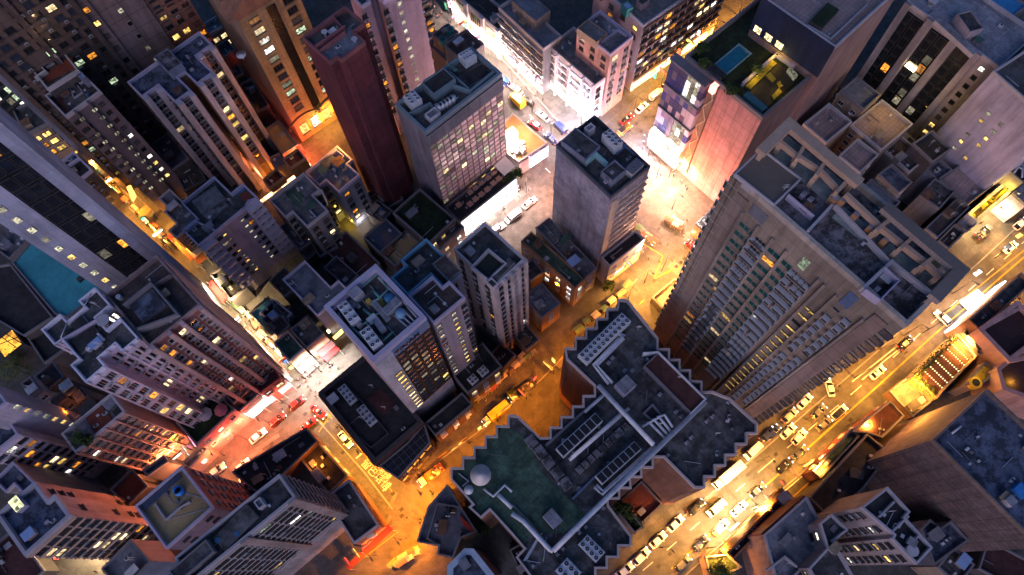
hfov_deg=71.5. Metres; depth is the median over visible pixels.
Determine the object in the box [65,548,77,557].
window
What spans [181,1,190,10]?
window
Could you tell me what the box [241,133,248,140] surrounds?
window
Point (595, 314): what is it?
market stall
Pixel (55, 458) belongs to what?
window
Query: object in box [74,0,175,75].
apartment tower
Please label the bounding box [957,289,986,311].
lit canopy
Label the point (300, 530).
window
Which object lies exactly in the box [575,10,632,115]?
apartment block
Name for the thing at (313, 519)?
window
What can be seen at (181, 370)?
window
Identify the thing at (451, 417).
podium block
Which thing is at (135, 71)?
window
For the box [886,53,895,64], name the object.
window
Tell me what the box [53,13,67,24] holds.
window
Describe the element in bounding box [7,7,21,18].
window
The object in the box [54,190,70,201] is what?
window
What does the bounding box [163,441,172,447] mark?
window
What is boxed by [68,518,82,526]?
window
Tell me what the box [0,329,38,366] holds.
glasshouse
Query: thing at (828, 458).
building
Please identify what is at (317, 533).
window
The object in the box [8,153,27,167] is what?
window
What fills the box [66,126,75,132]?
window
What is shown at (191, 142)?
window
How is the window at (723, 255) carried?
in the apartment tower at (812, 262)
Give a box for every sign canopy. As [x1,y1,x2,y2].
[242,402,270,421]
[260,396,280,411]
[272,391,288,401]
[279,383,296,396]
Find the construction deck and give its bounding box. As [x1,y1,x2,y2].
[505,113,548,172]
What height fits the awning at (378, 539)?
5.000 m
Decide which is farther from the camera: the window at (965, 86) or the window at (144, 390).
the window at (965, 86)
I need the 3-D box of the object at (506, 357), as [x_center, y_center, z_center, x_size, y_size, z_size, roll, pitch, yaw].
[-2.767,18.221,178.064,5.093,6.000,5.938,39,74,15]
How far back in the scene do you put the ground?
185.98 m
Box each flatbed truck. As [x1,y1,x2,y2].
[417,462,444,487]
[508,378,536,402]
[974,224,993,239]
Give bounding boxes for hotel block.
[450,298,757,574]
[747,0,893,125]
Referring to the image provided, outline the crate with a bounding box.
[520,147,525,154]
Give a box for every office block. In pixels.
[0,81,23,121]
[323,264,457,421]
[395,46,506,208]
[552,115,649,275]
[979,0,1023,21]
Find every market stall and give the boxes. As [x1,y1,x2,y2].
[105,175,118,186]
[113,186,123,196]
[120,195,132,205]
[129,203,138,213]
[149,221,159,229]
[157,231,167,238]
[237,306,245,316]
[244,310,253,320]
[251,320,260,329]
[256,329,268,340]
[264,338,275,349]
[387,558,395,568]
[396,551,408,559]
[396,558,408,568]
[405,547,414,554]
[412,546,420,556]
[490,384,496,392]
[508,367,515,374]
[511,361,520,368]
[515,357,525,367]
[522,352,532,361]
[572,323,584,335]
[583,317,590,325]
[590,310,600,320]
[600,304,608,313]
[606,295,616,306]
[615,288,626,298]
[621,279,632,289]
[634,223,645,234]
[646,233,653,243]
[648,235,658,244]
[664,214,673,225]
[671,221,678,230]
[675,218,683,225]
[675,224,683,231]
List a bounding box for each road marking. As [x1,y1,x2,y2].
[354,441,392,491]
[364,532,397,557]
[643,242,1023,570]
[643,243,675,278]
[671,256,1023,568]
[793,482,809,496]
[852,345,897,381]
[862,349,899,379]
[944,250,1023,313]
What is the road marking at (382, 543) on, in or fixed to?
on the road at (390, 549)
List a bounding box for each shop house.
[0,224,28,260]
[13,103,77,159]
[62,151,123,207]
[182,446,219,471]
[254,368,294,402]
[422,0,435,33]
[434,219,465,258]
[691,206,714,239]
[990,183,1023,222]
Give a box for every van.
[505,208,521,223]
[552,121,567,134]
[617,123,632,136]
[648,88,662,100]
[684,239,695,249]
[706,498,726,516]
[743,441,763,459]
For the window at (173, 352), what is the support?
in the apartment tower at (166, 310)
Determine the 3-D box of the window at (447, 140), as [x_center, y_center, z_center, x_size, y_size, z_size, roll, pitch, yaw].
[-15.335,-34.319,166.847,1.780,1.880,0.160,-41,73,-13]
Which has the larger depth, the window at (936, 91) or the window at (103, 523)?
the window at (936, 91)
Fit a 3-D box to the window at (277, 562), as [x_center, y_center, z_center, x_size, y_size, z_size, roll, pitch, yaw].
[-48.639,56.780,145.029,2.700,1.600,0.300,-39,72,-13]
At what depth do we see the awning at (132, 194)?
197.35 m
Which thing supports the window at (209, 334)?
in the apartment tower at (166, 310)
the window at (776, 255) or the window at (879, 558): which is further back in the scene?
the window at (879, 558)
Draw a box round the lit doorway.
[787,67,797,80]
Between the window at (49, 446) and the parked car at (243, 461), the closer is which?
the window at (49, 446)
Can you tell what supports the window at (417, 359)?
in the office block at (407, 363)
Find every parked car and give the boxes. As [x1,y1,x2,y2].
[208,462,225,475]
[234,457,249,468]
[268,412,286,427]
[287,395,305,410]
[492,222,505,231]
[502,75,510,86]
[509,84,522,94]
[522,197,537,209]
[523,95,534,106]
[536,110,549,122]
[544,131,557,144]
[615,561,634,574]
[632,547,650,565]
[649,531,667,548]
[666,514,683,532]
[673,554,691,572]
[687,499,705,516]
[691,534,709,552]
[711,518,729,536]
[729,499,747,517]
[748,482,765,498]
[759,426,772,442]
[768,424,780,441]
[775,457,792,474]
[779,423,796,439]
[781,407,797,423]
[790,428,807,445]
[790,445,808,460]
[796,393,812,409]
[810,403,826,419]
[815,416,832,432]
[824,378,834,396]
[830,404,847,419]
[869,365,886,379]
[898,335,914,350]
[934,310,951,325]
[1002,241,1018,253]
[1012,218,1023,230]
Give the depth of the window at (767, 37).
162.99 m
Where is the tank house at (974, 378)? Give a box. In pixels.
[947,362,992,395]
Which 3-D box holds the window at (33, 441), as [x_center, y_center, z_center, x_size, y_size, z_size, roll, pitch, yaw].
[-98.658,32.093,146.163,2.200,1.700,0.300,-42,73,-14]
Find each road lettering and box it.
[361,459,390,490]
[370,463,392,479]
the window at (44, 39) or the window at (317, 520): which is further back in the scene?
the window at (44, 39)
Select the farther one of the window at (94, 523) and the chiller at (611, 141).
the chiller at (611, 141)
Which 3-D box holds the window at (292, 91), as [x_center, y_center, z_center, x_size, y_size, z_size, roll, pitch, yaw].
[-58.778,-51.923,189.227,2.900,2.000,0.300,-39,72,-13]
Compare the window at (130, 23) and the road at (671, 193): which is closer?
the window at (130, 23)
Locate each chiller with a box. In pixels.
[337,300,362,326]
[337,384,358,406]
[357,404,377,427]
[360,325,384,353]
[403,89,423,110]
[458,47,477,70]
[467,374,479,386]
[477,365,489,378]
[554,557,580,574]
[556,413,601,458]
[577,313,630,366]
[577,534,604,562]
[595,442,640,485]
[600,129,622,156]
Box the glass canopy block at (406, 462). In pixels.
[379,423,435,483]
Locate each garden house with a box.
[699,554,741,574]
[906,334,976,400]
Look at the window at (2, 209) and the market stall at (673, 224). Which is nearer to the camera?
the window at (2, 209)
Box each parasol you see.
[199,407,211,420]
[214,403,227,416]
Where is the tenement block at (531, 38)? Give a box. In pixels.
[497,0,561,93]
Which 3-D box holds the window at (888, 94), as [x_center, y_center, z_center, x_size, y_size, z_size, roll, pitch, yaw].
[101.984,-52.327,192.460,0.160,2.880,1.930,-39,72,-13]
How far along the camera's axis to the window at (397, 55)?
177.25 m
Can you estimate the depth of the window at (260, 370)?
167.14 m
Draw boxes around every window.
[0,43,13,53]
[0,60,9,69]
[0,89,7,97]
[0,101,9,109]
[0,142,10,153]
[0,158,19,173]
[0,170,6,178]
[0,177,22,192]
[0,205,8,213]
[0,454,8,461]
[3,25,17,36]
[3,86,11,93]
[4,456,17,463]
[5,446,18,453]
[6,97,15,105]
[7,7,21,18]
[7,70,18,78]
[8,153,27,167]
[9,53,23,63]
[10,216,23,224]
[11,94,18,100]
[12,171,34,185]
[12,404,21,410]
[13,36,27,46]
[15,448,27,455]
[16,189,37,203]
[17,18,31,29]
[17,78,27,86]
[17,437,29,445]
[18,62,32,72]
[21,0,36,10]
[22,407,31,413]
[23,45,36,55]
[23,450,37,458]
[24,166,42,179]
[25,226,37,233]
[26,28,40,38]
[26,87,36,95]
[26,439,37,447]
[27,71,37,81]
[28,183,49,197]
[31,10,44,21]
[32,201,52,214]
[32,410,41,416]
[32,452,45,458]
[34,441,47,450]
[34,547,49,556]
[35,95,44,102]
[36,38,49,48]
[36,82,44,89]
[40,21,53,31]
[40,178,56,190]
[40,236,51,242]
[40,394,50,400]
[40,454,53,460]
[41,130,52,138]
[41,413,50,419]
[43,103,52,110]
[43,194,63,208]
[43,444,55,450]
[44,3,58,13]
[45,47,57,57]
[45,211,65,224]
[45,548,59,556]
[46,537,60,546]
[47,488,56,494]
[49,31,62,40]
[49,137,60,144]
[49,456,59,463]
[51,111,60,118]
[51,416,59,422]
[51,446,63,452]
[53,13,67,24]
[53,245,63,251]
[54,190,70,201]
[55,548,68,556]
[56,144,67,151]
[56,458,67,465]
[56,538,70,546]
[57,40,70,50]
[57,205,76,218]
[57,490,66,495]
[57,527,72,536]
[58,0,68,6]
[59,118,68,125]
[59,221,77,233]
[59,419,68,424]
[59,448,69,455]
[62,23,75,33]
[63,459,74,467]
[65,539,79,547]
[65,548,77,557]
[66,49,78,58]
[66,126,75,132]
[66,253,76,260]
[66,403,76,409]
[66,450,75,457]
[66,491,74,496]
[67,7,76,16]
[68,201,83,212]
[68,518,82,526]
[68,528,81,537]
[70,33,83,43]
[70,215,88,227]
[72,231,89,242]
[72,461,81,468]
[73,119,80,125]
[74,58,86,68]
[74,132,82,139]
[74,549,86,557]
[75,17,84,26]
[75,539,88,548]
[78,42,90,52]
[78,262,88,268]
[78,463,88,469]
[78,503,87,510]
[78,519,91,527]
[78,529,89,537]
[81,127,88,133]
[81,139,89,146]
[81,211,95,221]
[82,6,90,13]
[82,67,93,76]
[83,27,92,35]
[83,225,100,236]
[83,540,96,548]
[83,549,94,557]
[84,240,101,251]
[84,448,94,454]
[85,464,95,470]
[86,51,98,61]
[86,530,98,538]
[87,179,95,185]
[88,146,96,152]
[88,520,100,528]
[89,75,100,83]
[89,135,96,140]
[89,269,98,275]
[91,36,100,45]
[91,550,102,557]
[92,450,102,456]
[92,540,104,548]
[93,19,101,26]
[93,221,107,231]
[94,60,105,69]
[94,185,102,191]
[94,234,111,245]
[94,440,104,446]
[95,379,110,389]
[95,531,106,539]
[96,248,112,258]
[97,83,107,91]
[97,521,108,529]
[98,46,107,53]
[98,101,105,107]
[99,452,109,458]
[99,550,110,558]
[100,277,109,282]
[101,68,112,77]
[101,191,108,197]
[101,541,112,549]
[102,442,111,448]
[102,531,114,539]
[103,32,111,39]
[103,431,113,438]
[104,91,114,99]
[105,230,118,239]
[105,371,119,380]
[105,522,116,530]
[106,243,122,253]
[106,454,115,460]
[107,256,122,266]
[107,551,117,558]
[108,76,119,85]
[108,197,115,202]
[108,384,121,393]
[108,542,120,549]
[109,313,121,322]
[109,444,118,450]
[110,532,122,540]
[111,98,120,106]
[111,352,125,361]
[111,434,121,440]
[112,63,121,70]
[112,508,120,515]
[112,523,124,530]
[113,45,120,51]
[113,423,123,430]
[114,456,122,462]
[115,84,125,93]
[115,239,128,247]
[116,7,123,13]
[116,250,131,261]
[116,377,131,386]
[116,446,125,452]
[117,106,127,113]
[117,264,132,274]
[118,436,128,442]
[118,533,129,540]
[119,71,127,78]
[119,389,132,397]
[119,458,128,463]
[121,92,132,100]
[121,426,130,432]
[121,523,131,531]
[122,357,136,367]
[122,448,131,454]
[123,57,129,62]
[123,113,133,120]
[123,416,132,422]
[125,438,134,444]
[125,533,136,540]
[126,20,133,26]
[126,247,138,255]
[126,459,135,465]
[126,511,134,516]
[127,258,141,268]
[128,99,138,107]
[128,382,141,390]
[128,428,136,435]
[128,524,138,532]
[129,450,137,456]
[130,120,139,127]
[130,394,142,403]
[130,418,138,425]
[131,68,138,73]
[131,440,140,447]
[132,461,141,467]
[133,363,146,373]
[133,431,143,437]
[134,106,144,114]
[134,346,148,356]
[134,512,141,517]
[135,452,143,458]
[135,525,145,532]
[136,255,147,263]
[136,421,145,427]
[138,387,151,395]
[138,442,146,448]
[138,463,146,468]
[140,113,150,121]
[140,398,152,406]
[140,433,149,439]
[143,369,156,378]
[143,423,151,429]
[144,444,152,450]
[145,352,158,361]
[146,435,155,441]
[148,391,159,399]
[149,426,157,431]
[150,403,161,410]
[152,95,161,103]
[153,5,163,14]
[153,374,165,382]
[155,357,168,367]
[155,448,164,454]
[158,102,167,111]
[158,396,169,403]
[158,439,166,445]
[159,14,169,23]
[159,407,170,413]
[160,343,169,351]
[163,378,174,387]
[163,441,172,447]
[164,0,174,7]
[164,110,173,118]
[165,363,177,372]
[166,23,174,30]
[167,400,178,407]
[168,338,175,344]
[168,349,178,356]
[168,411,178,418]
[170,7,180,16]
[171,118,179,125]
[171,383,182,391]
[172,32,181,40]
[174,368,186,377]
[175,404,186,411]
[176,17,184,23]
[176,125,184,132]
[176,344,184,350]
[177,354,186,361]
[177,414,187,421]
[178,328,188,336]
[180,387,190,395]
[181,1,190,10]
[182,26,191,34]
[182,132,190,139]
[182,536,190,543]
[183,373,194,381]
[183,408,193,415]
[184,418,194,424]
[185,100,194,108]
[185,349,192,355]
[185,359,194,365]
[186,334,195,342]
[187,11,195,18]
[187,138,195,146]
[188,318,199,327]
[188,392,198,399]
[189,537,198,543]
[191,107,199,115]
[191,378,202,386]
[192,145,200,152]
[192,412,200,418]
[193,20,201,28]
[193,364,201,370]
[194,339,203,347]
[196,115,204,123]
[196,395,205,403]
[197,325,207,332]
[198,313,206,319]
[199,29,207,35]
[199,382,209,390]
[200,369,209,374]
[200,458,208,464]
[202,123,209,130]
[202,345,211,352]
[204,330,215,338]
[205,438,212,444]
[205,516,213,522]
[206,53,214,62]
[206,319,213,325]
[207,81,215,90]
[207,129,215,137]
[207,387,217,394]
[208,373,216,378]
[210,349,218,357]
[211,62,219,70]
[212,90,220,98]
[212,136,220,144]
[212,336,222,343]
[213,36,220,43]
[213,325,220,331]
[213,559,229,570]
[214,391,223,398]
[215,377,222,383]
[216,70,224,78]
[216,354,225,361]
[217,98,225,106]
[217,143,225,150]
[219,341,228,348]
[220,32,227,39]
[220,330,228,336]
[221,559,236,570]
[222,78,229,86]
[222,105,230,113]
[222,150,229,157]
[222,429,230,435]
[223,359,231,366]
[226,86,233,93]
[226,346,235,353]
[227,112,235,120]
[227,156,233,163]
[227,559,242,570]
[229,415,237,421]
[229,547,244,558]
[230,363,237,370]
[231,93,238,100]
[232,119,240,127]
[232,351,241,357]
[234,560,248,570]
[235,547,250,558]
[236,100,243,107]
[236,368,243,374]
[237,126,244,134]
[239,355,247,362]
[240,560,254,570]
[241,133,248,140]
[242,372,249,378]
[242,548,256,558]
[244,360,252,366]
[245,139,253,146]
[246,560,259,570]
[248,548,262,559]
[249,15,261,27]
[250,364,258,370]
[252,560,265,570]
[253,549,267,559]
[254,25,266,36]
[256,368,264,374]
[257,561,270,570]
[259,35,271,46]
[259,523,273,534]
[261,549,273,559]
[263,561,275,570]
[264,44,275,55]
[264,524,278,534]
[265,389,274,395]
[265,550,278,559]
[268,54,279,64]
[268,561,279,570]
[271,550,282,559]
[272,525,284,535]
[273,62,284,73]
[273,511,287,522]
[273,561,284,570]
[275,526,289,536]
[275,550,287,559]
[276,381,284,388]
[277,71,288,81]
[279,512,292,523]
[280,551,292,560]
[281,79,292,89]
[282,0,294,6]
[282,527,293,536]
[284,514,297,524]
[285,87,296,97]
[285,551,296,560]
[286,528,298,537]
[287,4,298,16]
[289,515,302,525]
[290,95,300,104]
[290,217,297,224]
[290,529,303,538]
[291,15,303,26]
[293,102,303,112]
[294,516,307,526]
[295,24,306,35]
[296,529,307,539]
[298,121,310,135]
[299,517,311,527]
[300,530,311,539]
[304,518,315,527]
[304,531,315,540]
[308,519,319,528]
[308,531,319,540]
[310,114,321,128]
[312,520,323,529]
[313,225,319,232]
[316,521,327,530]
[320,522,331,531]
[321,106,332,120]
[326,223,333,229]
[361,13,368,20]
[383,8,389,15]
[386,17,392,25]
[388,26,394,34]
[391,35,396,42]
[393,44,398,51]
[395,52,401,59]
[397,351,405,359]
[399,356,407,363]
[400,473,407,480]
[402,360,409,367]
[404,364,412,371]
[406,344,413,352]
[408,348,415,356]
[411,353,418,360]
[413,357,420,364]
[414,337,422,344]
[417,341,424,349]
[419,345,426,353]
[419,451,426,459]
[421,349,428,357]
[423,329,430,337]
[425,12,431,19]
[425,333,432,341]
[427,338,434,345]
[431,147,437,154]
[431,346,437,354]
[432,151,438,158]
[438,146,444,153]
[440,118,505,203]
[443,137,449,145]
[449,133,455,140]
[454,0,464,14]
[455,128,461,135]
[467,118,473,126]
[469,11,480,28]
[474,118,479,126]
[480,113,485,121]
[485,104,490,112]
[486,25,495,40]
[497,95,502,103]
[608,3,613,11]
[609,68,615,77]
[610,61,616,70]
[612,54,617,62]
[619,67,625,76]
[621,53,627,61]
[623,44,629,53]
[631,24,636,32]
[717,189,728,197]
[720,252,730,263]
[722,179,736,190]
[724,245,735,256]
[729,236,739,249]
[733,229,745,241]
[738,220,750,233]
[743,276,759,289]
[749,267,765,283]
[752,24,761,36]
[753,294,762,303]
[754,260,771,277]
[758,287,768,297]
[761,254,776,269]
[762,32,773,43]
[763,280,773,290]
[765,243,783,262]
[769,274,779,284]
[773,39,783,51]
[774,266,785,277]
[781,259,793,269]
[786,324,794,332]
[792,318,801,327]
[798,312,807,321]
[804,306,814,315]
[808,533,814,541]
[813,532,819,540]
[830,362,842,373]
[831,305,840,313]
[836,100,843,107]
[837,357,850,368]
[837,515,847,522]
[842,139,848,146]
[843,514,853,521]
[844,352,858,363]
[846,545,854,552]
[847,132,853,139]
[848,109,855,116]
[848,529,856,535]
[849,513,859,520]
[851,545,860,551]
[852,346,866,358]
[852,528,860,535]
[856,512,866,519]
[856,556,865,563]
[858,527,868,534]
[858,544,867,551]
[860,341,875,353]
[862,556,871,563]
[863,72,871,82]
[863,543,873,551]
[865,526,875,533]
[867,64,877,74]
[868,556,878,563]
[869,78,878,87]
[869,334,884,347]
[870,543,880,550]
[872,525,883,533]
[873,56,882,66]
[875,70,884,80]
[875,555,884,563]
[877,328,893,341]
[877,542,887,550]
[878,48,888,59]
[880,62,890,72]
[882,555,891,563]
[884,40,893,50]
[884,89,893,98]
[884,542,894,549]
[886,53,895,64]
[888,555,899,562]
[889,81,899,91]
[890,31,899,42]
[891,45,902,56]
[892,94,901,104]
[895,73,905,84]
[896,22,906,33]
[896,554,907,562]
[897,36,907,48]
[897,87,907,97]
[900,66,910,76]
[902,12,912,24]
[903,27,914,39]
[903,79,913,90]
[905,105,915,115]
[908,57,917,65]
[908,71,919,82]
[909,18,921,30]
[911,98,921,108]
[912,110,921,120]
[913,48,924,59]
[915,63,926,74]
[917,90,927,100]
[918,103,927,113]
[919,39,930,51]
[921,54,932,65]
[923,82,934,93]
[924,95,934,105]
[926,30,937,42]
[928,45,939,57]
[929,74,941,85]
[930,88,940,97]
[934,36,946,48]
[934,114,941,120]
[936,65,947,76]
[937,80,947,89]
[943,57,955,68]
[943,71,954,81]
[948,99,954,105]
[950,47,962,59]
[951,62,962,73]
[955,91,962,97]
[958,54,968,64]
[962,82,969,89]
[969,74,977,81]
[977,65,985,72]
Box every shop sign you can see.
[140,216,148,223]
[152,227,162,236]
[172,452,181,459]
[180,446,188,455]
[186,436,196,447]
[450,441,461,450]
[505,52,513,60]
[543,360,552,370]
[698,548,709,558]
[714,530,725,542]
[790,467,799,477]
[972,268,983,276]
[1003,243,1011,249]
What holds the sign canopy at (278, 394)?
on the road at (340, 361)
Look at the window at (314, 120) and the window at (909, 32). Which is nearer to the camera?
the window at (909, 32)
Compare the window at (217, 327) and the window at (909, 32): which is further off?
the window at (909, 32)
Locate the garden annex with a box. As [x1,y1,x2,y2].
[617,510,642,534]
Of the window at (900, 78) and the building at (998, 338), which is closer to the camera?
the building at (998, 338)
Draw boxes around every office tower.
[0,107,224,310]
[207,0,336,141]
[857,0,1023,140]
[866,389,1023,551]
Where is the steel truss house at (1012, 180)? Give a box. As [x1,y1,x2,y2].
[979,162,1023,200]
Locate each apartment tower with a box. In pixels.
[0,0,186,193]
[41,287,231,427]
[44,70,187,212]
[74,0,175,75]
[105,255,292,403]
[127,31,276,190]
[144,0,255,111]
[181,176,297,291]
[302,6,413,204]
[350,0,434,134]
[454,222,528,348]
[654,117,970,424]
[936,51,1023,201]
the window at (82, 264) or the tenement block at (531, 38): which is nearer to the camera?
the window at (82, 264)
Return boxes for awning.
[126,185,144,204]
[137,205,158,217]
[174,241,196,266]
[186,248,202,265]
[194,252,208,267]
[209,281,231,308]
[260,163,310,202]
[295,144,311,161]
[297,356,316,373]
[303,363,322,379]
[317,340,339,356]
[321,347,343,362]
[333,329,342,338]
[345,552,367,569]
[362,525,394,554]
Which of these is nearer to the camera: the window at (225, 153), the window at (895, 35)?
the window at (895, 35)
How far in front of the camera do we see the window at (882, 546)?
137.79 m
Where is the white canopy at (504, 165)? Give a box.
[494,156,514,178]
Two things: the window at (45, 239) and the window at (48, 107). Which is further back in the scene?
the window at (48, 107)
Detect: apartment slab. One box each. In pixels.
[169,473,348,574]
[391,238,478,345]
[408,276,479,375]
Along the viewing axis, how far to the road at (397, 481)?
170.78 m
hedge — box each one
[502,168,517,182]
[613,500,644,529]
[911,333,957,398]
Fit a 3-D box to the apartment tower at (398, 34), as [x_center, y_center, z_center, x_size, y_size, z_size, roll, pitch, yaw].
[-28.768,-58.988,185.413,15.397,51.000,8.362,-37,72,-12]
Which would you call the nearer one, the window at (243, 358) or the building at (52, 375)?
the window at (243, 358)
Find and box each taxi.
[249,428,267,444]
[299,416,317,429]
[310,403,326,418]
[337,431,352,447]
[528,119,542,130]
[620,113,633,124]
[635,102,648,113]
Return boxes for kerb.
[318,0,1014,574]
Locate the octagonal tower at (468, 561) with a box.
[447,548,501,574]
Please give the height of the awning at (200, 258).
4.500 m
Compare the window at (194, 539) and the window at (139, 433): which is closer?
the window at (194, 539)
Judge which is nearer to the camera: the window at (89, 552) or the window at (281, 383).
the window at (89, 552)
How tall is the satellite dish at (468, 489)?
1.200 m
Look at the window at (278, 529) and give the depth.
128.62 m
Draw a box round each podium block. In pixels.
[12,243,106,318]
[318,356,429,471]
[332,479,387,545]
[425,392,474,442]
[448,342,503,403]
[597,230,644,282]
[650,278,675,312]
[883,377,930,419]
[944,272,1023,337]
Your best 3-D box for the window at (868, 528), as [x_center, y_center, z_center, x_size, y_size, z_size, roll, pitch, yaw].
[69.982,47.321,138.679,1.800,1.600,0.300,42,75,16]
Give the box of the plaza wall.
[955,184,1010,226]
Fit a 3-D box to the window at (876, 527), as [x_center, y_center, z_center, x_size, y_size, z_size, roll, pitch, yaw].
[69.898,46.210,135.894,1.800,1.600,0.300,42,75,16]
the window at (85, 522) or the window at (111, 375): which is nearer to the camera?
the window at (111, 375)
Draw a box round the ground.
[0,0,1023,574]
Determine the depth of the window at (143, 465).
166.90 m
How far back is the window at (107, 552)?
153.83 m
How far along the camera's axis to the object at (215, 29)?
207.66 m
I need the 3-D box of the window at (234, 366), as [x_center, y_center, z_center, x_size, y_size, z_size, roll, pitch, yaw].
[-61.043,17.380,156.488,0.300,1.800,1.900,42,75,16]
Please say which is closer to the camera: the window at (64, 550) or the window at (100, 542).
the window at (64, 550)
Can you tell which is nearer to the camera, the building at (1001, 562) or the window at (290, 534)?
the window at (290, 534)
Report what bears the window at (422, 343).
in the office block at (407, 363)
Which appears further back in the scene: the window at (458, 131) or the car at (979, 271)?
the car at (979, 271)
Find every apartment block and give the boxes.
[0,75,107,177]
[0,386,81,438]
[0,424,111,477]
[0,481,156,559]
[61,394,188,470]
[135,466,255,549]
[268,172,342,252]
[305,146,371,226]
[550,27,615,119]
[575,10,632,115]
[592,0,723,90]
[741,496,818,574]
[797,514,852,574]
[817,487,932,565]
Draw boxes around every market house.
[261,308,297,338]
[273,330,310,366]
[290,315,329,358]
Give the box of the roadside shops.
[717,487,793,559]
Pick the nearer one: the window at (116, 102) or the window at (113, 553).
the window at (113, 553)
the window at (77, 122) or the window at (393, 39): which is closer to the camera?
the window at (77, 122)
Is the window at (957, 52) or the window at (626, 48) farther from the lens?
the window at (626, 48)
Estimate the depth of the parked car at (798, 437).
170.54 m
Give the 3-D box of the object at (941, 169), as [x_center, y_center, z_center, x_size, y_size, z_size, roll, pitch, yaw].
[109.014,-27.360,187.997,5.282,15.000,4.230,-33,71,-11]
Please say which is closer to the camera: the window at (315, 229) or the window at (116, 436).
the window at (116, 436)
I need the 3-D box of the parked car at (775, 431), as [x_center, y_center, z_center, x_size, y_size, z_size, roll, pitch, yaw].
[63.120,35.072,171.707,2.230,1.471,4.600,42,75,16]
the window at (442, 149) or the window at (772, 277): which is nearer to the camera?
the window at (772, 277)
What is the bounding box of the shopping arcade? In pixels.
[450,0,502,59]
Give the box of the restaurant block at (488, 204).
[445,167,517,234]
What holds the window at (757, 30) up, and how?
in the hotel block at (822, 43)
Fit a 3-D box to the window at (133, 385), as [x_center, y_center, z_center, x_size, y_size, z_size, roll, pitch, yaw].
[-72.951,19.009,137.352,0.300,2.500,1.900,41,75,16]
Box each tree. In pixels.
[0,344,27,380]
[0,349,36,387]
[67,429,86,446]
[78,433,94,448]
[503,175,515,182]
[506,387,515,397]
[509,167,524,178]
[601,279,615,292]
[617,501,634,521]
[694,39,711,54]
[697,57,712,69]
[706,556,735,574]
[724,82,739,95]
[750,61,763,72]
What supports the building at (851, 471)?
on the ground
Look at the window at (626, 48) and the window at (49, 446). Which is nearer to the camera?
the window at (49, 446)
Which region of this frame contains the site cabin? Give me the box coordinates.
[505,126,518,142]
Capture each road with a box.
[54,345,362,573]
[133,187,320,371]
[202,387,313,472]
[214,456,227,465]
[240,448,261,462]
[253,430,273,445]
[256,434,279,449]
[259,149,323,206]
[310,397,437,508]
[321,486,462,574]
[332,424,345,437]
[336,438,354,454]
[386,515,391,524]
[388,491,397,507]
[389,474,401,485]
[426,259,673,490]
[430,0,567,161]
[466,155,555,237]
[475,424,494,439]
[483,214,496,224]
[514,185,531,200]
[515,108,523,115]
[538,379,558,398]
[549,359,562,373]
[607,0,753,146]
[614,226,1023,574]
[631,216,688,278]
[642,242,652,251]
[643,274,653,285]
[667,187,675,198]
[667,264,679,275]
[670,169,678,186]
[670,260,682,271]
[726,476,737,487]
[745,460,764,476]
[904,364,917,376]
[915,353,929,364]
[965,251,984,267]
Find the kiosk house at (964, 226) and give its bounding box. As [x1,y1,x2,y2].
[956,218,976,232]
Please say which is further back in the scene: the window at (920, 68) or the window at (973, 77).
the window at (920, 68)
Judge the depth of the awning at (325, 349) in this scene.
178.90 m
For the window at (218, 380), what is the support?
in the apartment tower at (166, 310)
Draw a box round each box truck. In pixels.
[482,399,510,426]
[509,92,525,109]
[712,460,746,489]
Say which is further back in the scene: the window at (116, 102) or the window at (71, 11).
the window at (116, 102)
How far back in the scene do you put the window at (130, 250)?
150.52 m
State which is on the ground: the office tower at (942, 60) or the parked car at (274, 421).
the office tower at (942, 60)
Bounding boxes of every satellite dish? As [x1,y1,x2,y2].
[236,51,245,58]
[464,485,472,494]
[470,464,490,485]

